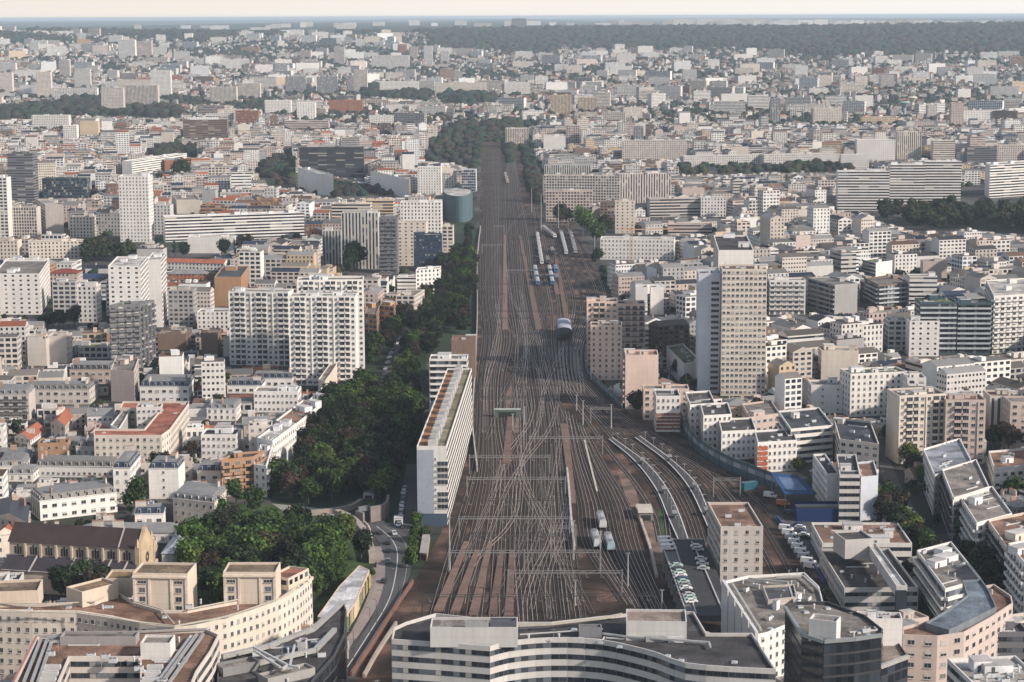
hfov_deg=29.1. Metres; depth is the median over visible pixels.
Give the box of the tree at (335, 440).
[321,433,344,453]
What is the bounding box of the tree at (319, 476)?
[314,469,328,497]
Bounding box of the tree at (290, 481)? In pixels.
[278,470,300,500]
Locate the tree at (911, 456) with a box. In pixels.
[902,450,918,468]
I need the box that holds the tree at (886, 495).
[876,491,892,505]
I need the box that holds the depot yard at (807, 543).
[782,520,826,583]
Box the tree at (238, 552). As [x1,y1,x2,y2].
[226,544,261,560]
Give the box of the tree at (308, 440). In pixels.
[292,434,316,454]
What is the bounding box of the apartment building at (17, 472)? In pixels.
[8,460,38,481]
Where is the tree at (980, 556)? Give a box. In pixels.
[969,546,996,579]
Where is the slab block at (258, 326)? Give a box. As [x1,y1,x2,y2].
[228,287,293,365]
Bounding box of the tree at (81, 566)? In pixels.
[68,557,96,572]
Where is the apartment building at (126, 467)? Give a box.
[112,446,140,503]
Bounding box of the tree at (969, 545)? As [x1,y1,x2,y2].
[964,541,986,560]
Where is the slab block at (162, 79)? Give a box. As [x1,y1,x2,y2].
[150,70,171,95]
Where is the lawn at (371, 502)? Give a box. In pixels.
[345,499,375,510]
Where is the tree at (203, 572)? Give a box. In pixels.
[196,563,220,599]
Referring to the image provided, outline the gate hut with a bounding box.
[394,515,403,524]
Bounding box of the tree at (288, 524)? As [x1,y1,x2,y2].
[281,521,305,546]
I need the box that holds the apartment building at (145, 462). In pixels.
[140,456,150,483]
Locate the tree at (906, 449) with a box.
[897,441,920,460]
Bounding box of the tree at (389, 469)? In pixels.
[375,459,400,483]
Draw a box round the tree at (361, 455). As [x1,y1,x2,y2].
[355,452,376,461]
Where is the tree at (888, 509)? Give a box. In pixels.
[886,505,899,517]
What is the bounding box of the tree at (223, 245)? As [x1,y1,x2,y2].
[216,237,230,253]
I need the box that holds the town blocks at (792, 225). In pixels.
[0,111,1023,625]
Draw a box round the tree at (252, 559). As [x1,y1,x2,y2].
[246,555,263,561]
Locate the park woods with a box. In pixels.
[1,194,1023,448]
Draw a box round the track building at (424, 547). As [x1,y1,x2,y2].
[420,534,429,560]
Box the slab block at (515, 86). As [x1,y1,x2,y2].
[504,81,529,93]
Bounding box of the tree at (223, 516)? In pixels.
[212,504,240,529]
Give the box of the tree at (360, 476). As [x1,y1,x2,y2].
[352,466,375,491]
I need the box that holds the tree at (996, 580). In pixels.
[994,574,999,585]
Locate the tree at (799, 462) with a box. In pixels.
[791,456,806,471]
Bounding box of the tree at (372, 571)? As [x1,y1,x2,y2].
[369,567,375,576]
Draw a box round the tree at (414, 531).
[407,525,420,538]
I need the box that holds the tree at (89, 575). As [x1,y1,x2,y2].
[82,569,108,581]
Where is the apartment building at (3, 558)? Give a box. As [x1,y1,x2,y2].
[0,553,9,571]
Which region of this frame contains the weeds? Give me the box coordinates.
[657,509,664,535]
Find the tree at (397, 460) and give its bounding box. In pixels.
[378,453,405,471]
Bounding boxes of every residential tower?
[0,73,13,91]
[0,174,12,236]
[0,259,49,314]
[3,256,50,295]
[7,151,38,200]
[36,71,52,96]
[36,199,63,232]
[59,59,70,75]
[63,124,78,138]
[74,68,91,87]
[80,121,99,134]
[108,255,149,304]
[109,298,157,367]
[118,172,154,241]
[148,252,167,326]
[285,76,306,92]
[297,102,315,118]
[317,76,337,92]
[322,227,341,263]
[334,46,344,63]
[341,209,379,268]
[347,76,353,91]
[354,69,367,92]
[379,215,398,273]
[380,122,390,134]
[399,220,427,265]
[400,199,442,232]
[410,46,417,57]
[414,231,441,270]
[417,165,441,192]
[424,46,432,65]
[440,50,448,62]
[442,223,453,253]
[451,334,475,381]
[550,94,571,113]
[566,124,579,143]
[578,97,595,110]
[586,296,617,368]
[590,320,621,379]
[600,199,613,221]
[615,198,634,232]
[617,298,644,349]
[633,125,643,138]
[635,283,646,303]
[650,283,663,314]
[770,98,780,122]
[840,153,868,168]
[854,139,895,159]
[868,75,878,83]
[879,74,893,87]
[895,130,921,158]
[905,315,939,355]
[926,104,936,118]
[930,139,954,159]
[949,101,963,125]
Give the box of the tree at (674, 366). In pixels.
[669,359,676,372]
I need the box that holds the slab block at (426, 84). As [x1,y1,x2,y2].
[419,80,433,89]
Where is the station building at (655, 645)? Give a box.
[391,609,775,681]
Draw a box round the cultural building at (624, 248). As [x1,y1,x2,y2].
[600,235,674,259]
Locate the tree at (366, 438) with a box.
[356,431,383,449]
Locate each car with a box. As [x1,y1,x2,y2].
[375,529,382,534]
[380,577,386,583]
[670,562,682,566]
[671,565,684,569]
[673,568,685,572]
[674,572,686,576]
[675,575,688,579]
[676,578,689,582]
[678,581,690,586]
[679,585,692,589]
[680,588,693,592]
[681,591,694,595]
[683,594,696,599]
[684,598,697,603]
[690,543,701,547]
[692,546,703,551]
[695,556,706,560]
[696,560,708,565]
[697,565,709,570]
[799,534,810,538]
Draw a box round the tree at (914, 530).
[910,526,927,547]
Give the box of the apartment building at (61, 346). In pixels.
[47,331,72,362]
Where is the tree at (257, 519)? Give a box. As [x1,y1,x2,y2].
[248,511,273,530]
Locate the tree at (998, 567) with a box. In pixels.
[987,560,1006,581]
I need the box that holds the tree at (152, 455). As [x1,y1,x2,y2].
[148,450,169,461]
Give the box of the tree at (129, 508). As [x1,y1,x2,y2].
[126,505,133,513]
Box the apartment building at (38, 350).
[27,333,51,365]
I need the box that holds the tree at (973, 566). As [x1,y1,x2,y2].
[968,558,978,573]
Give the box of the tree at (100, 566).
[91,562,110,573]
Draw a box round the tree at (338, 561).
[323,552,347,582]
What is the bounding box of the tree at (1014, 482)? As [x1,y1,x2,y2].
[997,475,1023,495]
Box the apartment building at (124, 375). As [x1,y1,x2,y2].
[110,354,139,401]
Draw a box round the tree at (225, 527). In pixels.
[219,521,239,533]
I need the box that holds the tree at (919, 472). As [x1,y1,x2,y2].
[915,464,924,482]
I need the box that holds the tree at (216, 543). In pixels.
[205,535,230,553]
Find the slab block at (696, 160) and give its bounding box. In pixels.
[680,154,759,166]
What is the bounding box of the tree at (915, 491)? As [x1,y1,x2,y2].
[910,487,919,495]
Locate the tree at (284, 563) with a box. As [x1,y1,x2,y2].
[279,556,298,569]
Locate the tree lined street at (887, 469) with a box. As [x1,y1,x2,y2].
[878,440,938,540]
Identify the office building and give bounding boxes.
[0,237,21,258]
[12,205,41,235]
[12,628,219,681]
[28,238,83,258]
[42,176,90,197]
[184,33,192,38]
[217,601,347,681]
[299,146,364,176]
[512,18,525,26]
[667,220,711,233]
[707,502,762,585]
[721,572,822,676]
[784,601,909,681]
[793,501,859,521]
[812,453,837,500]
[836,454,861,521]
[840,365,906,416]
[857,607,902,646]
[858,460,877,520]
[947,654,1023,681]
[964,146,996,162]
[994,143,1023,160]
[997,618,1023,661]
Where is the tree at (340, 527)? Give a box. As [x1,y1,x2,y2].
[320,516,347,547]
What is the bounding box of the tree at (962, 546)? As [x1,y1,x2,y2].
[959,539,973,558]
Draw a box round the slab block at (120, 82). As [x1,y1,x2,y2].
[117,79,150,86]
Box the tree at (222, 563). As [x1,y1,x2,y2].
[214,557,238,569]
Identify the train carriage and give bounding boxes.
[535,276,539,284]
[550,276,554,284]
[554,273,558,280]
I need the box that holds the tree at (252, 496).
[243,484,266,511]
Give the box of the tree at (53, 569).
[48,563,62,581]
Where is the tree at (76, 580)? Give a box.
[68,575,85,585]
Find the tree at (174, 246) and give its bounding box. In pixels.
[172,241,176,255]
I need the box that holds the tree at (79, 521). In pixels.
[74,518,84,524]
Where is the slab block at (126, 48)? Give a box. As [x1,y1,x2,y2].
[118,39,136,57]
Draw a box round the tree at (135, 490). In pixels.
[119,475,146,505]
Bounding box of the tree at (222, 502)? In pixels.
[217,495,228,508]
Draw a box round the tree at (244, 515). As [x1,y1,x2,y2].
[230,508,250,526]
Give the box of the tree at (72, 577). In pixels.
[51,566,80,597]
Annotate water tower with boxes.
[81,55,89,61]
[899,101,909,114]
[907,96,917,104]
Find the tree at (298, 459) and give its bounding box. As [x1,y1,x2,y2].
[293,456,311,463]
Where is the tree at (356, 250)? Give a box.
[342,241,368,270]
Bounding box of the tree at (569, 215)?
[563,208,573,223]
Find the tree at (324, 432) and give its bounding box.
[317,428,333,438]
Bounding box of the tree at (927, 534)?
[918,527,937,547]
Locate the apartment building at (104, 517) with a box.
[96,511,116,521]
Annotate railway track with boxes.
[428,149,485,614]
[442,149,488,614]
[446,440,522,603]
[451,149,493,615]
[462,485,521,603]
[463,393,521,560]
[464,149,496,616]
[469,369,562,585]
[475,149,501,616]
[480,208,528,290]
[481,304,500,432]
[483,265,502,410]
[483,472,545,612]
[484,283,550,439]
[487,463,554,609]
[488,149,505,616]
[490,314,561,439]
[495,386,535,497]
[497,149,509,616]
[499,149,517,616]
[500,440,562,612]
[504,163,525,620]
[506,167,533,620]
[507,270,572,427]
[508,163,538,620]
[509,163,550,619]
[510,317,526,442]
[510,368,544,514]
[511,162,556,618]
[512,167,563,618]
[512,245,523,401]
[513,162,571,618]
[513,432,581,605]
[514,159,587,616]
[514,164,581,617]
[514,455,550,597]
[515,450,554,558]
[517,454,544,558]
[518,290,528,450]
[519,293,530,439]
[521,496,556,621]
[528,503,571,608]
[529,206,556,391]
[532,206,559,388]
[533,314,574,439]
[535,207,564,392]
[537,464,595,612]
[538,313,546,415]
[539,208,568,392]
[542,208,575,392]
[544,488,567,617]
[545,209,583,392]
[557,222,590,392]
[558,463,570,613]
[559,314,661,542]
[560,333,569,340]
[561,221,598,389]
[562,409,624,601]
[563,316,671,537]
[565,411,631,604]
[566,222,606,391]
[567,314,697,537]
[570,314,706,542]
[570,415,640,607]
[573,314,714,501]
[573,419,647,608]
[574,315,725,501]
[575,315,777,573]
[576,422,652,608]
[578,317,794,572]
[578,425,660,608]
[580,320,814,577]
[583,428,667,608]
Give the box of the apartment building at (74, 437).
[49,430,84,449]
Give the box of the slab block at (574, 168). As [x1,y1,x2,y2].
[544,163,590,173]
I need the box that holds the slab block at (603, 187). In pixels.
[544,173,619,202]
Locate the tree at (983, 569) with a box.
[977,558,997,584]
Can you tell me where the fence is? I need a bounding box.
[776,516,824,583]
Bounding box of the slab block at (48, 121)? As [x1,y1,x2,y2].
[32,114,70,128]
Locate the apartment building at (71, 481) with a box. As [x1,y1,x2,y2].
[51,478,108,484]
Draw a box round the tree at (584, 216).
[572,205,597,235]
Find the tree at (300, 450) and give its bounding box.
[293,443,312,457]
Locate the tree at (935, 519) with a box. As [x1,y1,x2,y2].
[932,516,939,526]
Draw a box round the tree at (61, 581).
[50,566,74,597]
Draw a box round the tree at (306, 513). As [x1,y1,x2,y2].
[282,503,312,524]
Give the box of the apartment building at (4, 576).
[0,573,8,580]
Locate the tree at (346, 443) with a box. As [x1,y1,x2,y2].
[336,435,360,453]
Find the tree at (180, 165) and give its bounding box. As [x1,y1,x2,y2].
[170,157,191,172]
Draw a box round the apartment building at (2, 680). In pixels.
[0,675,12,681]
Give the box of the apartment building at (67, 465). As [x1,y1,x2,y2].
[36,450,117,477]
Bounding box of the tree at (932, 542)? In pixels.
[927,538,942,546]
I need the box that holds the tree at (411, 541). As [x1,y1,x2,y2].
[407,536,418,547]
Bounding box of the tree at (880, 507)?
[873,498,898,520]
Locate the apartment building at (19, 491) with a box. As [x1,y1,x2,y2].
[12,487,30,507]
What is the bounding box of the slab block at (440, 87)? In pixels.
[435,82,486,95]
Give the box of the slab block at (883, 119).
[860,116,895,123]
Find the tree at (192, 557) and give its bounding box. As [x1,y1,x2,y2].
[180,549,202,568]
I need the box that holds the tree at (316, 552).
[298,542,329,562]
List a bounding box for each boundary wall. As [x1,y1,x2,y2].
[350,579,413,676]
[363,621,396,677]
[472,225,480,471]
[566,467,574,549]
[584,440,597,490]
[635,505,657,577]
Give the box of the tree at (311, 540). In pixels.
[301,537,322,548]
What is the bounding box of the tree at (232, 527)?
[220,523,245,536]
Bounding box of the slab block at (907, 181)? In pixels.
[888,162,925,204]
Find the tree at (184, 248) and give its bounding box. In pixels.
[178,241,189,254]
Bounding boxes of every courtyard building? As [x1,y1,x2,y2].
[94,401,189,458]
[110,410,130,428]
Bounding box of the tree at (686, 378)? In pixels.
[679,373,692,386]
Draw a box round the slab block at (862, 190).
[835,169,889,210]
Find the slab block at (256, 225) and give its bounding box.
[163,209,304,241]
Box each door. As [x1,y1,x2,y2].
[498,412,515,417]
[641,515,650,520]
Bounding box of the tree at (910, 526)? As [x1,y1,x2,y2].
[902,521,921,550]
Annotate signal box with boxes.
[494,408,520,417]
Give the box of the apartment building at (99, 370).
[69,357,113,383]
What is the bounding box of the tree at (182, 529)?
[174,516,201,539]
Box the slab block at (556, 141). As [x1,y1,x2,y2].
[543,134,565,148]
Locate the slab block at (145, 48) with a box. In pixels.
[136,41,152,56]
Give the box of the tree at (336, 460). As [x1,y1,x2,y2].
[325,456,338,463]
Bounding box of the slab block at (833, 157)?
[760,152,838,165]
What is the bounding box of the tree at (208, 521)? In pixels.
[197,512,221,535]
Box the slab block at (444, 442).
[417,365,471,525]
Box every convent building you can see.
[82,520,177,542]
[161,531,183,561]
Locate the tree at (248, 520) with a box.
[247,509,261,522]
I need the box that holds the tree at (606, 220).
[596,214,613,235]
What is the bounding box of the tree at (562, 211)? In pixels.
[552,203,566,224]
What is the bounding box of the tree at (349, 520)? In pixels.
[336,511,356,540]
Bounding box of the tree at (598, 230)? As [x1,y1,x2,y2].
[589,222,606,243]
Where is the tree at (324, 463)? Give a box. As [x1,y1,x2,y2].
[312,456,336,473]
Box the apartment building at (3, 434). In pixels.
[0,423,6,446]
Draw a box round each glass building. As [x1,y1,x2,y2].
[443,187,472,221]
[462,169,476,191]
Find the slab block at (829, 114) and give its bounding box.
[812,107,841,123]
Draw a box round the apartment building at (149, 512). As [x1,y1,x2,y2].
[134,497,165,521]
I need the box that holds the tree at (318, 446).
[311,440,333,451]
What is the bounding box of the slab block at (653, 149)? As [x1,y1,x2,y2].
[622,139,686,158]
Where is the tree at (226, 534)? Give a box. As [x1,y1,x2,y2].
[220,529,232,541]
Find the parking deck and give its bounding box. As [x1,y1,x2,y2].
[662,538,721,620]
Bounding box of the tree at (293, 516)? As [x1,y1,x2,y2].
[280,508,305,522]
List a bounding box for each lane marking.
[348,527,397,665]
[356,527,406,661]
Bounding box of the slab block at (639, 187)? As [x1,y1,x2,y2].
[617,171,670,202]
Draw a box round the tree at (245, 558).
[240,552,258,561]
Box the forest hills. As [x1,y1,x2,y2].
[0,16,1023,59]
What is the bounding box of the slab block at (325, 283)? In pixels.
[297,273,364,368]
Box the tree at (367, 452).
[353,449,372,459]
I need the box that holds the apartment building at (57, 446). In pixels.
[38,436,70,459]
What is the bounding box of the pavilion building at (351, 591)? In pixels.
[317,565,370,630]
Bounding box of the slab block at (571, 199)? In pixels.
[546,188,591,221]
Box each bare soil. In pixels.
[505,383,518,460]
[618,470,639,518]
[644,521,663,579]
[775,515,818,577]
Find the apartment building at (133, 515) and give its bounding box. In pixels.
[131,499,150,521]
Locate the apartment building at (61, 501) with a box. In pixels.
[29,475,117,520]
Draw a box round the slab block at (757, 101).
[747,94,768,108]
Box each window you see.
[15,544,21,553]
[30,545,36,554]
[45,546,51,555]
[61,547,67,556]
[61,662,69,681]
[71,661,138,666]
[71,673,139,677]
[76,548,82,557]
[78,583,312,649]
[92,549,98,558]
[108,550,114,558]
[123,550,129,559]
[139,587,145,592]
[139,596,145,601]
[171,410,189,452]
[174,581,182,584]
[175,588,181,593]
[175,597,181,602]
[197,656,210,679]
[202,667,211,681]
[211,641,219,659]
[212,651,219,670]
[228,586,234,591]
[228,595,234,600]
[265,586,270,591]
[265,595,271,600]
[268,293,288,364]
[315,658,334,681]
[323,297,354,382]
[325,281,362,365]
[325,670,334,681]
[335,638,344,666]
[335,648,345,678]
[335,659,345,681]
[341,671,345,681]
[392,644,440,651]
[392,656,440,663]
[392,667,440,674]
[392,679,434,681]
[430,361,466,364]
[430,367,466,370]
[430,373,444,376]
[430,379,442,382]
[430,385,440,388]
[437,461,447,465]
[437,468,447,471]
[437,474,447,478]
[437,480,447,484]
[438,492,447,496]
[438,498,447,502]
[438,504,447,508]
[447,372,471,450]
[447,379,471,458]
[447,385,471,466]
[447,392,471,473]
[447,398,471,479]
[447,405,471,490]
[447,412,471,497]
[447,418,471,503]
[447,425,471,514]
[447,431,471,522]
[521,643,535,649]
[521,655,535,660]
[521,666,535,672]
[521,678,535,681]
[536,643,550,647]
[536,654,550,659]
[536,666,550,670]
[536,677,550,681]
[551,643,566,647]
[551,654,566,658]
[551,666,566,670]
[551,677,566,681]
[567,643,584,647]
[567,654,584,659]
[567,666,584,670]
[567,677,584,681]
[585,643,601,649]
[585,655,601,660]
[585,666,601,672]
[585,678,601,681]
[685,668,705,675]
[706,670,727,676]
[707,510,719,544]
[710,370,717,373]
[711,309,718,312]
[713,240,717,266]
[729,672,775,679]
[778,414,790,434]
[784,633,800,667]
[784,643,800,678]
[784,653,800,681]
[784,664,793,681]
[785,612,801,645]
[785,622,801,655]
[791,428,832,434]
[797,435,832,440]
[797,441,832,447]
[797,448,831,453]
[801,649,822,664]
[801,660,822,675]
[801,671,822,681]
[802,455,831,459]
[802,638,823,653]
[808,279,834,288]
[808,284,834,293]
[808,289,833,298]
[808,294,833,302]
[808,298,833,307]
[808,303,833,312]
[823,547,910,550]
[823,665,853,675]
[823,676,853,681]
[824,642,854,653]
[824,654,853,664]
[839,486,859,488]
[839,493,859,496]
[839,501,858,503]
[839,509,858,511]
[839,516,858,519]
[840,478,859,480]
[845,592,917,595]
[845,602,916,606]
[854,650,880,661]
[854,661,880,673]
[854,672,879,681]
[855,639,880,650]
[864,293,877,301]
[864,297,877,305]
[865,280,877,288]
[865,284,877,292]
[865,289,877,297]
[878,289,906,292]
[878,293,906,297]
[878,298,906,301]
[878,302,906,306]
[879,284,907,288]
[896,557,909,559]
[907,640,914,645]
[907,651,914,656]
[908,662,913,667]
[908,673,913,678]
[916,566,944,605]
[916,576,943,612]
[917,555,944,596]
[918,588,936,615]
[920,304,955,306]
[920,309,955,311]
[920,314,955,316]
[920,319,955,321]
[923,453,933,488]
[923,674,930,679]
[924,640,931,645]
[924,652,931,657]
[924,663,931,668]
[939,329,955,331]
[939,334,955,336]
[939,339,954,341]
[939,344,954,346]
[939,349,954,352]
[940,324,955,326]
[940,640,946,645]
[940,651,946,656]
[940,662,945,667]
[940,673,945,679]
[945,597,962,606]
[946,588,963,597]
[947,664,965,681]
[954,638,960,643]
[954,649,959,654]
[957,330,989,332]
[957,335,989,336]
[957,340,989,341]
[957,345,989,346]
[957,350,989,352]
[958,305,990,306]
[958,310,990,312]
[958,315,990,317]
[958,320,990,322]
[958,325,989,327]
[986,283,993,352]
[991,398,993,425]
[992,609,1011,636]
[997,398,1000,422]
[997,648,1023,652]
[998,637,1023,641]
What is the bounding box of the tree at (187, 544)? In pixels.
[173,535,206,562]
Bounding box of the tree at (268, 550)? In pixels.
[262,546,272,552]
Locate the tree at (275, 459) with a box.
[269,455,290,489]
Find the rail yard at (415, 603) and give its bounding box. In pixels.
[355,143,821,681]
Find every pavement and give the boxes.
[347,546,384,638]
[347,568,375,647]
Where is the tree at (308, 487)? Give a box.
[297,475,322,503]
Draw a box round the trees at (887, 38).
[0,21,1023,134]
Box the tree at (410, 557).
[402,545,418,567]
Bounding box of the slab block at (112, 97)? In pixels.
[101,87,124,108]
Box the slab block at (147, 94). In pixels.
[123,84,159,104]
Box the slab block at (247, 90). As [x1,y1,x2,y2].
[236,82,260,97]
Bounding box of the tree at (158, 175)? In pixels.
[154,172,165,177]
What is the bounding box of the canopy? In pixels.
[770,472,816,509]
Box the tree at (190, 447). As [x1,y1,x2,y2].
[180,441,197,455]
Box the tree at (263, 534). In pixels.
[256,529,280,540]
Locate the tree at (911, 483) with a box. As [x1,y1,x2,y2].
[905,478,917,488]
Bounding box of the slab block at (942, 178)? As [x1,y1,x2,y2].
[923,159,961,199]
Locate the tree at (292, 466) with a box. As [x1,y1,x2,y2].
[275,461,303,497]
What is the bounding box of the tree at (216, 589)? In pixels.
[207,566,225,601]
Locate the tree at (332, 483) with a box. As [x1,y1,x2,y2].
[319,467,344,500]
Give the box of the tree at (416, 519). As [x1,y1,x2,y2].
[410,510,423,525]
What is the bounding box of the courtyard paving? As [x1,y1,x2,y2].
[273,504,333,515]
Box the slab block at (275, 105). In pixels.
[265,99,291,112]
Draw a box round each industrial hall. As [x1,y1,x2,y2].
[666,343,695,383]
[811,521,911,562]
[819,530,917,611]
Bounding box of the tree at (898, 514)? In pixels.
[889,504,908,523]
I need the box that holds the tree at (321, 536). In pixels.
[303,526,331,543]
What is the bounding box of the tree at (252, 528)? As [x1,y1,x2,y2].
[239,523,256,532]
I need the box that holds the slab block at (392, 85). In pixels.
[380,81,418,89]
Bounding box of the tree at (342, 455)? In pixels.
[335,448,354,459]
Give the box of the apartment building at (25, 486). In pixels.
[19,477,36,489]
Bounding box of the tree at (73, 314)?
[64,305,80,328]
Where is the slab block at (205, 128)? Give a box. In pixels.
[183,119,228,137]
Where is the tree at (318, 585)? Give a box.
[293,564,326,591]
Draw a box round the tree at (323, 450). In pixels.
[317,445,336,457]
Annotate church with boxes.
[0,520,159,594]
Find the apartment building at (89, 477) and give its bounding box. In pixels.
[80,474,95,481]
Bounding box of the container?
[741,480,757,489]
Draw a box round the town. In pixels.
[0,18,1023,133]
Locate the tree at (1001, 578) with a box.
[997,572,1006,589]
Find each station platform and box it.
[433,541,468,611]
[450,549,479,613]
[469,543,491,614]
[488,549,503,614]
[502,235,507,329]
[502,416,511,463]
[504,549,514,616]
[519,235,541,329]
[551,266,559,294]
[555,259,569,319]
[560,423,575,502]
[609,437,687,537]
[635,432,707,525]
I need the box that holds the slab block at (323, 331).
[288,290,358,385]
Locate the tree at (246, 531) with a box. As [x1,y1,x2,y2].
[241,528,253,536]
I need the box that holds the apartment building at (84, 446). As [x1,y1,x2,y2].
[75,431,93,454]
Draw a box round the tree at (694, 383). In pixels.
[688,378,696,390]
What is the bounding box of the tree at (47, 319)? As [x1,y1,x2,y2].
[37,312,55,329]
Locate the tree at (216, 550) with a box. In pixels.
[206,544,235,561]
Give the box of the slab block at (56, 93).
[51,87,98,99]
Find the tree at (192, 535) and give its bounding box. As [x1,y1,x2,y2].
[187,531,213,538]
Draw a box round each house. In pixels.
[0,519,29,554]
[14,422,45,444]
[50,268,82,286]
[50,406,72,435]
[363,490,374,498]
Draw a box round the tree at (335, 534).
[310,523,348,557]
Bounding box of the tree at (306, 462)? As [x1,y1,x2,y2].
[296,456,314,475]
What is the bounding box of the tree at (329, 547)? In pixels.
[320,538,343,554]
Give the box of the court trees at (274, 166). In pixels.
[18,127,1023,277]
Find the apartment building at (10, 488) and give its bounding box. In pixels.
[8,484,12,496]
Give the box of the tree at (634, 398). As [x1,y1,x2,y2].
[625,389,642,415]
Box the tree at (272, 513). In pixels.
[260,508,280,522]
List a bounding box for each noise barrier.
[585,343,622,408]
[680,410,775,488]
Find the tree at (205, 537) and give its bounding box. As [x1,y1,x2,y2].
[192,532,215,547]
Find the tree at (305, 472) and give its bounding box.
[297,464,309,477]
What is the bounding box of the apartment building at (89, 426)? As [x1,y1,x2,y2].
[84,420,105,436]
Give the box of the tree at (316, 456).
[306,450,325,470]
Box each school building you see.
[166,258,228,269]
[168,270,208,279]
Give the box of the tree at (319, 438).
[310,434,322,443]
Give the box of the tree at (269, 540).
[263,535,278,548]
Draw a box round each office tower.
[695,267,720,392]
[713,233,753,267]
[719,263,767,395]
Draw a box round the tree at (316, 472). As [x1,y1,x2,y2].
[313,468,326,477]
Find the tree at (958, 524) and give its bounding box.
[953,518,962,535]
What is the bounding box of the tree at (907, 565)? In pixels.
[900,559,915,573]
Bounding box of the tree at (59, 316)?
[52,309,66,328]
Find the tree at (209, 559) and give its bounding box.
[198,552,221,565]
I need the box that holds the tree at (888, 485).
[880,479,899,491]
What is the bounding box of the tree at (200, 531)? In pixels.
[189,525,215,537]
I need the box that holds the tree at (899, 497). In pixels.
[889,489,909,506]
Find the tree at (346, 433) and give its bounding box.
[334,427,358,439]
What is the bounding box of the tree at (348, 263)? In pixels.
[342,255,354,274]
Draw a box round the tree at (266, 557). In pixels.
[257,552,273,561]
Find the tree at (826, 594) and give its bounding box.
[819,587,831,600]
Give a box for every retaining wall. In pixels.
[311,498,361,515]
[334,509,375,562]
[364,521,371,537]
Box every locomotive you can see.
[590,528,601,547]
[596,510,606,527]
[604,531,614,550]
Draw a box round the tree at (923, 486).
[920,481,925,491]
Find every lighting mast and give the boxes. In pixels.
[447,517,450,570]
[571,520,575,559]
[573,580,576,605]
[581,400,584,424]
[598,531,602,561]
[626,553,629,585]
[659,589,663,608]
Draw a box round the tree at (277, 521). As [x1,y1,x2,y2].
[272,518,286,527]
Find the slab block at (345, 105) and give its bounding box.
[329,99,362,111]
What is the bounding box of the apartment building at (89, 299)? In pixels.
[77,282,101,321]
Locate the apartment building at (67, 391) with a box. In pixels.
[26,376,95,403]
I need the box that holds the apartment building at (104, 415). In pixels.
[86,404,115,428]
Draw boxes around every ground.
[0,56,1023,654]
[197,504,372,611]
[268,200,476,521]
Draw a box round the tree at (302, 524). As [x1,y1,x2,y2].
[294,520,309,541]
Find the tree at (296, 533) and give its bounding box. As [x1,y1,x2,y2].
[278,525,303,549]
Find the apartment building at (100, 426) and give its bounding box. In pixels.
[90,421,108,436]
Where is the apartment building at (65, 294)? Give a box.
[52,278,79,312]
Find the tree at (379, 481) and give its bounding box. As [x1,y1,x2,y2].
[365,468,394,497]
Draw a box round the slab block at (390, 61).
[372,55,408,68]
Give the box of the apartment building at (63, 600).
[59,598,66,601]
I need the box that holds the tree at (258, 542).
[238,531,269,554]
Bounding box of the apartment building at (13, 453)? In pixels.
[0,444,32,472]
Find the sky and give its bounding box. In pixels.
[0,0,1023,19]
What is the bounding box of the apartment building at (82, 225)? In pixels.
[69,213,96,236]
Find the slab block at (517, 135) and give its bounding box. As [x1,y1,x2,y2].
[506,127,528,144]
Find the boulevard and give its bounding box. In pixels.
[347,520,410,681]
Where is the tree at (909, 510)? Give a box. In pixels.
[904,506,915,514]
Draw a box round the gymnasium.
[83,273,107,279]
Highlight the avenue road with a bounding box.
[381,326,412,387]
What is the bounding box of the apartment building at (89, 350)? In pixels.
[78,341,110,358]
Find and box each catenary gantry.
[422,593,573,617]
[448,549,600,572]
[459,515,569,536]
[463,497,568,517]
[466,476,565,496]
[469,454,549,473]
[472,532,571,554]
[475,395,555,403]
[476,426,551,443]
[477,383,560,398]
[480,365,566,380]
[482,283,529,293]
[482,309,551,321]
[482,317,529,329]
[482,356,551,370]
[483,332,543,345]
[507,569,622,592]
[508,254,529,263]
[508,269,533,272]
[529,435,602,453]
[551,525,575,546]
[567,232,584,241]
[573,592,655,608]
[590,407,610,423]
[606,428,630,446]
[713,477,740,496]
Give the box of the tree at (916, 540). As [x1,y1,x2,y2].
[913,528,925,548]
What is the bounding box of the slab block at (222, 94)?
[210,86,237,102]
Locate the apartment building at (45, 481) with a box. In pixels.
[38,477,59,485]
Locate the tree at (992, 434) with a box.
[985,424,1003,448]
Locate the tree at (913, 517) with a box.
[907,511,926,525]
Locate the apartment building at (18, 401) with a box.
[0,381,35,419]
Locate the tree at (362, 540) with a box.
[351,527,373,560]
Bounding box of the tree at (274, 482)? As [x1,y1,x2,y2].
[268,458,289,492]
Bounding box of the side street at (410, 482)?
[396,464,416,527]
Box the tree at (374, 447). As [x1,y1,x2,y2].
[352,439,381,456]
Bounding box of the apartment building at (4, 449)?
[0,442,35,461]
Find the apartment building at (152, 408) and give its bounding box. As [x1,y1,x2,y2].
[136,400,162,428]
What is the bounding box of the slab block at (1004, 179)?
[984,161,1023,197]
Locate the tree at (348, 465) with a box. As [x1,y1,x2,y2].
[333,456,359,492]
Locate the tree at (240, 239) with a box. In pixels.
[234,233,253,247]
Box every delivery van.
[658,536,673,541]
[659,539,674,545]
[661,543,676,550]
[763,491,777,497]
[776,499,789,505]
[779,523,793,530]
[782,528,796,534]
[785,533,799,539]
[788,537,802,544]
[791,542,806,549]
[794,547,809,553]
[797,551,812,558]
[800,556,815,563]
[803,561,819,568]
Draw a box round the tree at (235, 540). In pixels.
[228,530,247,546]
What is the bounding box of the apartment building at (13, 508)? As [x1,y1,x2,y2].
[0,494,29,528]
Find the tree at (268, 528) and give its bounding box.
[256,524,284,535]
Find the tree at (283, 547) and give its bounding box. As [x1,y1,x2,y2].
[269,533,308,564]
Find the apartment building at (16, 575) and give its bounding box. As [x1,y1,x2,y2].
[0,571,23,579]

